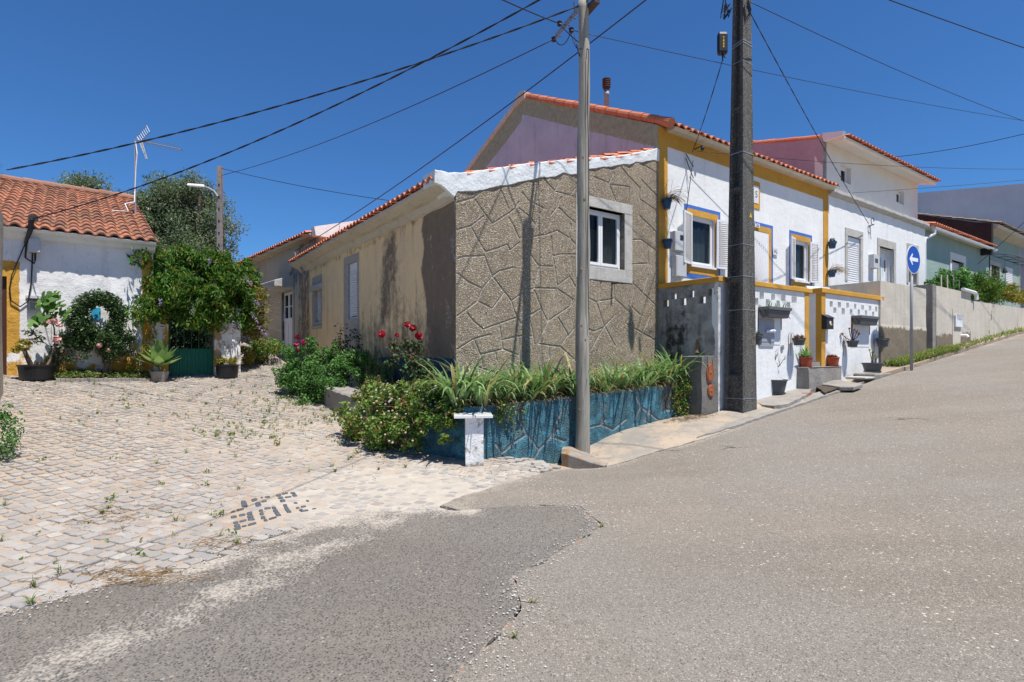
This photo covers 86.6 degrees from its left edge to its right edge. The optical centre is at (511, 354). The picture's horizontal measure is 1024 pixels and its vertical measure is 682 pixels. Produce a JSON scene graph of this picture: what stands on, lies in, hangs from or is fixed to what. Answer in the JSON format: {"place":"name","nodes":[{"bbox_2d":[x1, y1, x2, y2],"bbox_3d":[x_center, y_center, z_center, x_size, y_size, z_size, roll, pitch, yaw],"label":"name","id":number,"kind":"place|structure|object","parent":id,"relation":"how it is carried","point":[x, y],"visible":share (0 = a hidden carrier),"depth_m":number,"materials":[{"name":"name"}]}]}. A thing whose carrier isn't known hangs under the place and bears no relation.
{"place":"outdoors","nodes":[
{"label":"outdoors","id":0,"kind":"place"},
{"bbox_2d":[0,332,867,643],"bbox_3d":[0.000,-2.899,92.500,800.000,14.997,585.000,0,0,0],"label":"ground","id":1,"kind":"structure","parent":0,"point":[420,488],"depth_m":6.75,"materials":[{"name":"stone"}]},
{"bbox_2d":[0,211,2,399],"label":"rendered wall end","id":2,"kind":"structure","parent":1,"relation":"on","point":[1,273],"depth_m":9.23,"materials":[{"name":"paint"}]},
{"bbox_2d":[0,174,158,375],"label":"tiled cottage","id":3,"kind":"structure","parent":1,"relation":"on","point":[71,254],"depth_m":11.78,"materials":[{"name":"white paint"}]},
{"bbox_2d":[2,277,6,374],"bbox_3d":[-10.436,-0.287,10.881,0.474,2.575,0.050,0,0,-39],"label":"door","id":4,"kind":"structure","parent":3,"relation":"in","point":[4,279],"depth_m":10.99,"materials":[{"name":"brown paint"}]},
{"bbox_2d":[112,125,184,213],"bbox_3d":[-9.492,-4.983,14.426,1.846,2.489,0.648,0,0,2],"label":"tv antenna","id":5,"kind":"object","parent":3,"relation":"attached to","point":[136,155],"visible":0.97,"depth_m":14.73,"materials":[{"name":"metal"}]},
{"bbox_2d":[33,0,539,218],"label":"overhead cable","id":6,"kind":"object","parent":3,"relation":"attached to","point":[460,42],"visible":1,"depth_m":8.67,"materials":[{"name":"black plastic"}]},
{"bbox_2d":[50,170,115,190],"bbox_3d":[-18.786,-4.191,23.976,2.659,8.012,2.337,0,0,0],"label":"olive tree","id":7,"kind":"object","parent":1,"relation":"on","point":[87,182],"visible":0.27,"depth_m":23.70,"materials":[{"name":"green plant"}]},
{"bbox_2d":[153,300,167,370],"bbox_3d":[-8.266,-0.200,12.746,0.295,2.200,0.411,0,0,-39],"label":"gate jamb","id":8,"kind":"object","parent":1,"relation":"on","point":[162,332],"visible":0.16,"depth_m":12.62,"materials":[{"name":"paint"}]},
{"bbox_2d":[116,167,250,336],"bbox_3d":[-13.097,-3.575,21.195,5.155,7.430,4.240,0,0,0],"label":"olive tree","id":9,"kind":"object","parent":1,"relation":"on","point":[179,211],"visible":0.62,"depth_m":20.84,"materials":[{"name":"green plant"}]},
{"bbox_2d":[170,318,209,348],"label":"glossy shrub","id":10,"kind":"object","parent":1,"relation":"on","point":[188,340],"visible":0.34,"depth_m":14.07,"materials":[{"name":"green plant"}]},
{"bbox_2d":[0,344,560,612],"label":"cobbled yard","id":11,"kind":"structure","parent":1,"relation":"on","point":[187,555],"depth_m":6.64,"materials":[{"name":"stone"}]},
{"bbox_2d":[0,403,27,458],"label":"wild bush","id":12,"kind":"object","parent":11,"relation":"on","point":[7,434],"visible":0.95,"depth_m":6.76,"materials":[{"name":"green plant"}]},
{"bbox_2d":[10,290,72,379],"bbox_3d":[-9.399,-0.404,10.861,0.845,1.812,0.628,0,0,0],"label":"potted plant","id":13,"kind":"object","parent":11,"relation":"on","point":[30,370],"visible":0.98,"depth_m":10.80,"materials":[{"name":"green plant"}]},
{"bbox_2d":[56,375,150,381],"bbox_3d":[-8.679,0.499,11.755,1.842,0.178,0.700,0,0,-40],"label":"flower bed","id":14,"kind":"object","parent":11,"relation":"on","point":[108,377],"visible":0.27,"depth_m":11.66,"materials":[{"name":"soil"}]},
{"bbox_2d":[60,288,139,373],"bbox_3d":[-8.753,-0.468,11.558,1.403,1.912,0.807,0,0,-37],"label":"topiary shrub","id":15,"kind":"object","parent":14,"relation":"on","point":[112,337],"visible":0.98,"depth_m":11.51,"materials":[{"name":"green plant"}]},
{"bbox_2d":[54,368,156,378],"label":"bed weeds","id":16,"kind":"object","parent":14,"relation":"on","point":[81,373],"visible":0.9,"depth_m":11.55,"materials":[{"name":"green plant"}]},
{"bbox_2d":[44,318,109,372],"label":"climbing rose","id":17,"kind":"object","parent":16,"relation":"on","point":[56,339],"visible":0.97,"depth_m":11.13,"materials":[{"name":"green plant"}]},
{"bbox_2d":[122,324,159,374],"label":"thorny shrub","id":18,"kind":"object","parent":14,"relation":"on","point":[136,363],"visible":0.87,"depth_m":12.05,"materials":[{"name":"green plant"}]},
{"bbox_2d":[56,378,151,382],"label":"bed kerb","id":19,"kind":"structure","parent":11,"relation":"on","point":[78,380],"depth_m":11.37,"materials":[{"name":"concrete"}]},
{"bbox_2d":[131,338,180,381],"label":"potted agave","id":20,"kind":"object","parent":11,"relation":"on","point":[159,354],"visible":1,"depth_m":12.04,"materials":[{"name":"plant"}]},
{"bbox_2d":[124,241,282,346],"bbox_3d":[-7.489,-1.126,13.400,3.590,3.462,2.642,0,0,-39],"label":"wisteria","id":21,"kind":"object","parent":11,"relation":"on","point":[204,289],"visible":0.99,"depth_m":12.90,"materials":[{"name":"green plant"}]},
{"bbox_2d":[187,166,222,251],"bbox_3d":[-10.712,-3.391,18.943,1.140,6.382,0.208,0,0,-3],"label":"lamp post","id":22,"kind":"object","parent":11,"relation":"on","point":[219,194],"visible":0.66,"depth_m":18.93,"materials":[{"name":"concrete"}]},
{"bbox_2d":[210,309,240,375],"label":"gate pillar","id":23,"kind":"structure","parent":11,"relation":"on","point":[226,342],"depth_m":13.47,"materials":[{"name":"paint"}]},
{"bbox_2d":[168,318,212,375],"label":"garden gate","id":24,"kind":"structure","parent":23,"relation":"attached to","point":[191,361],"depth_m":13.09,"materials":[{"name":"metal"}]},
{"bbox_2d":[214,357,238,377],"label":"potted plant","id":25,"kind":"object","parent":11,"relation":"on","point":[229,369],"visible":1,"depth_m":13.00,"materials":[{"name":"yellow plant"}]},
{"bbox_2d":[240,345,254,366],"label":"yellow bush","id":26,"kind":"object","parent":11,"relation":"on","point":[247,357],"visible":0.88,"depth_m":14.84,"materials":[{"name":"green plant"}]},
{"bbox_2d":[243,336,284,363],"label":"green bush","id":27,"kind":"object","parent":11,"relation":"on","point":[264,348],"visible":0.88,"depth_m":15.49,"materials":[{"name":"green plant"}]},
{"bbox_2d":[0,436,536,629],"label":"dry straw","id":28,"kind":"object","parent":11,"relation":"on","point":[161,573],"visible":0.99,"depth_m":3.96,"materials":[{"name":"plant"}]},
{"bbox_2d":[231,492,315,529],"bbox_3d":[-2.471,1.589,5.584,0.773,0.053,1.063,0,0,-33],"label":"stone lettering","id":29,"kind":"object","parent":11,"relation":"on","point":[250,516],"visible":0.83,"depth_m":5.52},
{"bbox_2d":[0,376,604,637],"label":"cobble weeds","id":30,"kind":"object","parent":11,"relation":"on","point":[30,600],"visible":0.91,"depth_m":8.43,"materials":[{"name":"green plant"}]},
{"bbox_2d":[321,385,362,418],"bbox_3d":[-3.087,1.066,10.396,0.481,0.869,2.450,0,0,-35],"label":"concrete ledge","id":31,"kind":"object","parent":11,"relation":"on","point":[337,395],"visible":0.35,"depth_m":10.41,"materials":[{"name":"concrete"}]},
{"bbox_2d":[454,412,492,466],"bbox_3d":[-0.558,1.225,7.710,0.535,0.769,0.490,0,0,-7],"label":"white pedestal","id":32,"kind":"object","parent":11,"relation":"on","point":[474,439],"visible":0.94,"depth_m":7.54,"materials":[{"name":"concrete"}]},
{"bbox_2d":[238,220,356,357],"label":"lane cottage","id":33,"kind":"structure","parent":1,"relation":"on","point":[281,278],"depth_m":18.08,"materials":[{"name":"paint"}]},
{"bbox_2d":[284,321,291,347],"bbox_3d":[-7.407,-0.563,18.125,0.065,1.100,1.020,0,0,-41],"label":"door","id":34,"kind":"structure","parent":33,"relation":"in","point":[287,325],"depth_m":18.21,"materials":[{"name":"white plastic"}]},
{"bbox_2d":[0,505,600,681],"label":"asphalt patch","id":35,"kind":"object","parent":1,"relation":"on","point":[386,596],"visible":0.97,"depth_m":3.39,"materials":[{"name":"asphalt"}]},
{"bbox_2d":[270,334,377,405],"bbox_3d":[-4.054,0.371,11.454,2.524,1.624,1.406,0,0,40],"label":"flowering bush","id":36,"kind":"object","parent":1,"relation":"on","point":[314,378],"visible":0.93,"depth_m":11.30,"materials":[{"name":"green plant"}]},
{"bbox_2d":[288,148,658,391],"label":"stone cottage","id":37,"kind":"structure","parent":1,"relation":"on","point":[464,267],"depth_m":10.37,"materials":[{"name":"stone"}]},
{"bbox_2d":[295,0,645,250],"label":"overhead cable","id":38,"kind":"object","parent":37,"relation":"on","point":[488,119],"visible":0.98,"depth_m":10.72,"materials":[{"name":"black plastic"}]},
{"bbox_2d":[589,209,619,269],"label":"window","id":39,"kind":"structure","parent":37,"relation":"in","point":[601,223],"depth_m":11.34,"materials":[{"name":"white plastic"}]},
{"bbox_2d":[362,383,685,463],"bbox_3d":[0.689,1.326,9.193,6.298,1.548,1.992,0,0,-14],"label":"blue planter","id":40,"kind":"object","parent":1,"relation":"on","point":[547,432],"visible":0.36,"depth_m":8.72,"materials":[{"name":"concrete"}]},
{"bbox_2d":[402,350,495,407],"bbox_3d":[-0.876,0.343,7.969,1.500,0.864,1.680,0,0,0],"label":"iris clump","id":41,"kind":"object","parent":40,"relation":"in","point":[462,394],"visible":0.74,"depth_m":7.81,"materials":[{"name":"plant"}]},
{"bbox_2d":[493,399,529,438],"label":"creeper","id":42,"kind":"object","parent":40,"relation":"attached to","point":[500,409],"visible":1,"depth_m":8.16,"materials":[{"name":"green plant"}]},
{"bbox_2d":[469,377,686,409],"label":"dead leaves","id":43,"kind":"object","parent":40,"relation":"on","point":[627,388],"visible":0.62,"depth_m":8.96,"materials":[{"name":"plant"}]},
{"bbox_2d":[671,374,693,415],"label":"creeper","id":44,"kind":"object","parent":40,"relation":"attached to","point":[682,393],"visible":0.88,"depth_m":10.51,"materials":[{"name":"green plant"}]},
{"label":"soil","id":45,"kind":"structure","parent":40,"relation":"in","visible":0},
{"bbox_2d":[331,323,362,378],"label":"rose bush","id":46,"kind":"object","parent":45,"relation":"on","point":[339,341],"visible":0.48,"depth_m":12.62,"materials":[{"name":"green plant"}]},
{"bbox_2d":[357,350,399,387],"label":"tall weed","id":47,"kind":"object","parent":45,"relation":"on","point":[383,371],"visible":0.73,"depth_m":10.87,"materials":[{"name":"green plant"}]},
{"bbox_2d":[328,374,469,452],"bbox_3d":[-1.750,0.914,8.551,1.638,1.227,2.547,0,0,-44],"label":"trailing bush","id":48,"kind":"object","parent":45,"relation":"on","point":[380,423],"visible":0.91,"depth_m":8.11,"materials":[{"name":"green plant"}]},
{"bbox_2d":[377,321,436,389],"bbox_3d":[-1.704,0.101,9.055,1.049,1.310,0.485,0,0,0],"label":"rose bush","id":49,"kind":"object","parent":45,"relation":"on","point":[410,364],"visible":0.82,"depth_m":9.02,"materials":[{"name":"green plant"}]},
{"bbox_2d":[402,356,511,404],"bbox_3d":[-0.809,0.390,8.313,1.718,0.770,1.439,0,0,-45],"label":"iris clump","id":50,"kind":"object","parent":45,"relation":"on","point":[453,379],"visible":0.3,"depth_m":8.00,"materials":[{"name":"plant"}]},
{"bbox_2d":[431,351,519,405],"bbox_3d":[-0.537,0.343,8.093,1.500,0.864,1.680,0,0,-10],"label":"iris clump","id":51,"kind":"object","parent":45,"relation":"on","point":[478,390],"visible":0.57,"depth_m":7.94,"materials":[{"name":"plant"}]},
{"bbox_2d":[455,378,516,405],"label":"iris clump","id":52,"kind":"object","parent":45,"relation":"on","point":[485,401],"visible":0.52,"depth_m":7.99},
{"bbox_2d":[471,363,531,402],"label":"iris clump","id":53,"kind":"object","parent":45,"relation":"on","point":[502,397],"visible":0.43,"depth_m":8.34,"materials":[{"name":"plant"}]},
{"bbox_2d":[497,361,558,400],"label":"iris clump","id":54,"kind":"object","parent":45,"relation":"on","point":[515,381],"visible":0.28,"depth_m":8.55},
{"bbox_2d":[507,372,557,400],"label":"iris clump","id":55,"kind":"object","parent":45,"relation":"on","point":[535,392],"visible":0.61,"depth_m":8.49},
{"bbox_2d":[501,352,575,399],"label":"iris clump","id":56,"kind":"object","parent":45,"relation":"on","point":[543,390],"visible":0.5,"depth_m":8.68,"materials":[{"name":"plant"}]},
{"bbox_2d":[516,352,591,398],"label":"iris clump","id":57,"kind":"object","parent":45,"relation":"on","point":[555,384],"visible":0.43,"depth_m":8.79,"materials":[{"name":"plant"}]},
{"bbox_2d":[573,363,628,391],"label":"iris clump","id":58,"kind":"object","parent":45,"relation":"on","point":[606,381],"visible":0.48,"depth_m":9.68,"materials":[{"name":"plant"}]},
{"bbox_2d":[589,355,651,388],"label":"iris clump","id":59,"kind":"object","parent":45,"relation":"on","point":[626,381],"visible":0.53,"depth_m":9.83,"materials":[{"name":"plant"}]},
{"bbox_2d":[614,352,677,386],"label":"iris clump","id":60,"kind":"object","parent":45,"relation":"on","point":[648,376],"visible":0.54,"depth_m":10.19,"materials":[{"name":"plant"}]},
{"bbox_2d":[642,347,710,380],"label":"iris clump","id":61,"kind":"object","parent":45,"relation":"on","point":[675,369],"visible":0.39,"depth_m":10.53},
{"bbox_2d":[561,446,607,468],"bbox_3d":[1.122,1.639,8.612,0.535,0.281,1.224,0,0,-38],"label":"kerb stone","id":62,"kind":"object","parent":1,"relation":"on","point":[573,457],"visible":0.8,"depth_m":8.45,"materials":[{"name":"concrete"}]},
{"bbox_2d":[464,77,839,332],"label":"ochre trimmed house","id":63,"kind":"structure","parent":1,"relation":"on","point":[791,223],"depth_m":14.14,"materials":[{"name":"paint"}]},
{"bbox_2d":[662,179,689,209],"bbox_3d":[3.562,-3.498,11.818,0.572,0.630,0.636,0,0,0],"label":"wall pot","id":64,"kind":"object","parent":63,"relation":"attached to","point":[666,201],"depth_m":11.81,"materials":[{"name":"plastic"}]},
{"bbox_2d":[683,210,727,269],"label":"window","id":65,"kind":"structure","parent":63,"relation":"in","point":[694,226],"depth_m":13.05,"materials":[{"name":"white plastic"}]},
{"bbox_2d":[754,231,768,282],"bbox_3d":[6.310,-2.390,14.068,1.271,1.620,0.024,0,0,-35],"label":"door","id":66,"kind":"structure","parent":63,"relation":"in","point":[761,240],"depth_m":14.24,"materials":[{"name":"white plastic"}]},
{"bbox_2d":[791,236,818,283],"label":"window","id":67,"kind":"structure","parent":63,"relation":"in","point":[794,254],"depth_m":15.67,"materials":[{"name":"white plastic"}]},
{"bbox_2d":[658,276,812,411],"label":"terrace wall","id":68,"kind":"structure","parent":1,"relation":"on","point":[682,327],"depth_m":11.58,"materials":[{"name":"paint"}]},
{"bbox_2d":[758,318,775,345],"bbox_3d":[5.505,-0.471,11.649,0.596,0.590,0.137,0,0,-34],"label":"wall tap plate","id":69,"kind":"object","parent":68,"relation":"attached to","point":[766,328],"depth_m":11.67,"materials":[{"name":"white plastic"}]},
{"bbox_2d":[758,300,792,329],"bbox_3d":[5.679,-0.858,11.687,0.944,0.628,0.257,0,0,-35],"label":"wall trough","id":70,"kind":"object","parent":68,"relation":"attached to","point":[773,311],"depth_m":11.54,"materials":[{"name":"grey plastic"}]},
{"bbox_2d":[757,388,810,408],"bbox_3d":[5.959,0.911,12.017,1.063,0.459,3.057,0,0,39],"label":"pot pad","id":71,"kind":"object","parent":1,"relation":"on","point":[786,400],"visible":0.54,"depth_m":11.33,"materials":[{"name":"concrete"}]},
{"bbox_2d":[771,349,787,393],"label":"potted shrub","id":72,"kind":"object","parent":71,"relation":"on","point":[778,386],"visible":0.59,"depth_m":11.81,"materials":[{"name":"plastic"}]},
{"bbox_2d":[797,366,841,392],"bbox_3d":[7.257,0.593,12.794,1.624,0.638,0.290,0,0,-35],"label":"entrance step","id":73,"kind":"object","parent":1,"relation":"on","point":[813,378],"visible":0.66,"depth_m":12.43,"materials":[{"name":"concrete"}]},
{"bbox_2d":[797,343,815,366],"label":"potted succulent","id":74,"kind":"object","parent":73,"relation":"on","point":[805,359],"visible":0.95,"depth_m":12.39,"materials":[{"name":"ceramic"}]},
{"bbox_2d":[809,288,883,380],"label":"terrace wall","id":75,"kind":"structure","parent":1,"relation":"on","point":[841,307],"depth_m":13.74,"materials":[{"name":"paint"}]},
{"bbox_2d":[851,314,879,334],"bbox_3d":[9.275,-0.791,14.222,1.101,0.514,0.257,0,0,-35],"label":"wall trough","id":76,"kind":"object","parent":75,"relation":"attached to","point":[869,321],"depth_m":14.01,"materials":[{"name":"concrete"}]},
{"bbox_2d":[753,131,940,285],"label":"two storey house","id":77,"kind":"structure","parent":1,"relation":"on","point":[886,237],"depth_m":18.21,"materials":[{"name":"paint"}]},
{"bbox_2d":[880,250,886,281],"bbox_3d":[12.852,-2.915,18.963,1.178,1.504,0.117,0,0,-35],"label":"door","id":78,"kind":"structure","parent":77,"relation":"in","point":[883,254],"depth_m":19.16,"materials":[{"name":"white plastic"}]},
{"bbox_2d":[853,372,890,381],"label":"paving slab","id":79,"kind":"structure","parent":1,"relation":"on","point":[878,375],"depth_m":13.50,"materials":[{"name":"concrete"}]},
{"bbox_2d":[861,349,883,371],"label":"potted succulent","id":80,"kind":"object","parent":79,"relation":"on","point":[872,367],"visible":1,"depth_m":13.72,"materials":[{"name":"grey plant"}]},
{"bbox_2d":[823,281,926,364],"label":"garden wall","id":81,"kind":"structure","parent":1,"relation":"on","point":[894,315],"depth_m":15.59,"materials":[{"name":"paint"}]},
{"bbox_2d":[906,245,919,370],"bbox_3d":[10.548,-1.120,14.319,0.744,3.503,0.090,0,0,-31],"label":"traffic sign","id":82,"kind":"object","parent":1,"relation":"on","point":[913,259],"visible":0.96,"depth_m":14.30,"materials":[{"name":"metal"}]},
{"bbox_2d":[913,284,935,348],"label":"gate pier","id":83,"kind":"structure","parent":1,"relation":"on","point":[931,315],"depth_m":17.26,"materials":[{"name":"concrete"}]},
{"bbox_2d":[848,184,1023,307],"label":"gable building","id":84,"kind":"structure","parent":1,"relation":"on","point":[1004,203],"depth_m":31.10,"materials":[{"name":"paint"}]},
{"bbox_2d":[878,329,1023,374],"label":"verge","id":85,"kind":"structure","parent":1,"relation":"on","point":[892,370],"depth_m":16.03,"materials":[{"name":"concrete"}]},
{"bbox_2d":[882,326,1023,366],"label":"verge grass","id":86,"kind":"structure","parent":85,"relation":"on","point":[929,353],"depth_m":16.59,"materials":[{"name":"green plant"}]},
{"bbox_2d":[936,286,970,347],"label":"garden wall","id":87,"kind":"structure","parent":1,"relation":"on","point":[948,300],"depth_m":18.02,"materials":[{"name":"paint"}]},
{"bbox_2d":[952,309,962,344],"bbox_3d":[15.077,-0.729,18.395,0.818,1.600,0.126,0,0,-35],"label":"meter box","id":88,"kind":"object","parent":87,"relation":"attached to","point":[957,320],"visible":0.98,"depth_m":18.31,"materials":[{"name":"white plastic"}]},
{"bbox_2d":[921,220,997,283],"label":"green cottage","id":89,"kind":"structure","parent":1,"relation":"on","point":[947,248],"depth_m":22.60,"materials":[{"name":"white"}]},
{"bbox_2d":[918,213,1023,307],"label":"green cottage","id":90,"kind":"structure","parent":1,"relation":"on","point":[998,233],"depth_m":26.38,"materials":[{"name":"paint"}]},
{"bbox_2d":[971,301,1023,340],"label":"garden wall","id":91,"kind":"structure","parent":1,"relation":"on","point":[987,319],"depth_m":20.76,"materials":[{"name":"paint"}]},
{"bbox_2d":[954,269,1016,304],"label":"dense shrub","id":92,"kind":"object","parent":91,"relation":"on","point":[984,288],"visible":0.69,"depth_m":21.01,"materials":[{"name":"green plant"}]},
{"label":"garden bed","id":93,"kind":"structure","parent":1,"relation":"on","visible":0},
{"bbox_2d":[924,266,982,291],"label":"leafy plant","id":94,"kind":"object","parent":93,"relation":"on","point":[956,279],"visible":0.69,"depth_m":19.45,"materials":[{"name":"green plant"}]},
{"bbox_2d":[987,282,1023,306],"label":"flowering shrub","id":95,"kind":"object","parent":93,"relation":"on","point":[1019,297],"visible":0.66,"depth_m":23.24,"materials":[{"name":"yellow plant"}]},
{"bbox_2d":[0,0,1023,269],"label":"sky","id":96,"kind":"structure","parent":0,"point":[77,77],"materials":[{"name":"blue"}]},
{"bbox_2d":[590,394,802,465],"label":"pavement","id":97,"kind":"structure","parent":0,"point":[627,445],"depth_m":9.16,"materials":[{"name":"concrete"}]},
{"bbox_2d":[551,0,599,453],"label":"wooden pole","id":98,"kind":"object","parent":97,"relation":"on","point":[584,9],"visible":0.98,"depth_m":8.80,"materials":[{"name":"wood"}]},
{"bbox_2d":[6,5,577,169],"bbox_3d":[-3.738,-4.452,9.092,9.850,2.596,0.021,0,0,2],"label":"overhead cable","id":99,"kind":"object","parent":98,"relation":"attached to","point":[383,74],"visible":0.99,"depth_m":9.09,"materials":[{"name":"black plastic"}]},
{"bbox_2d":[221,40,550,175],"bbox_3d":[-4.713,-5.987,14.476,14.214,0.569,0.016,0,0,40],"label":"overhead cable","id":100,"kind":"object","parent":98,"relation":"attached to","point":[405,108],"visible":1,"depth_m":12.45,"materials":[{"name":"black plastic"}]},
{"bbox_2d":[573,30,1023,120],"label":"overhead cable","id":101,"kind":"object","parent":98,"relation":"attached to","point":[788,77],"visible":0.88,"depth_m":11.84,"materials":[{"name":"black plastic"}]},
{"bbox_2d":[679,356,717,415],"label":"meter pillar","id":102,"kind":"structure","parent":97,"relation":"on","point":[703,391],"depth_m":10.54,"materials":[{"name":"concrete"}]},
{"bbox_2d":[720,0,756,412],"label":"concrete pole","id":103,"kind":"object","parent":97,"relation":"on","point":[740,385],"visible":0.92,"depth_m":10.60,"materials":[{"name":"concrete"}]},
{"bbox_2d":[746,6,868,223],"bbox_3d":[7.952,-5.331,13.818,0.017,2.181,10.551,0,0,44],"label":"overhead cable","id":104,"kind":"object","parent":103,"relation":"attached to","point":[803,110],"visible":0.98,"depth_m":12.30,"materials":[{"name":"black plastic"}]},
{"bbox_2d":[747,0,1022,120],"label":"overhead cable","id":105,"kind":"object","parent":103,"relation":"attached to","point":[873,59],"visible":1,"depth_m":11.93,"materials":[{"name":"black plastic"}]},
{"bbox_2d":[697,382,863,437],"bbox_3d":[5.548,1.016,10.998,6.648,0.758,0.460,0,0,-37],"label":"gutter","id":106,"kind":"object","parent":97,"relation":"on","point":[760,416],"visible":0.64,"depth_m":10.31,"materials":[{"name":"concrete"}]},
{"bbox_2d":[822,380,862,390],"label":"slab","id":107,"kind":"structure","parent":106,"relation":"on","point":[841,385],"depth_m":12.17,"materials":[{"name":"concrete"}]},
{"bbox_2d":[717,32,727,60],"bbox_3d":[3.876,-5.665,10.003,0.195,0.506,0.134,0,0,0],"label":"splice box","id":108,"kind":"object","parent":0,"point":[722,44],"visible":1,"depth_m":9.95,"materials":[{"name":"black plastic"}]},
{"bbox_2d":[440,333,1023,681],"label":"road","id":109,"kind":"structure","parent":0,"point":[872,531],"depth_m":4.31,"materials":[{"name":"asphalt"}]},
{"bbox_2d":[3,411,790,681],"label":"loose grit","id":110,"kind":"object","parent":109,"relation":"on","point":[434,680],"visible":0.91,"depth_m":3.70,"materials":[{"name":"gravel"}]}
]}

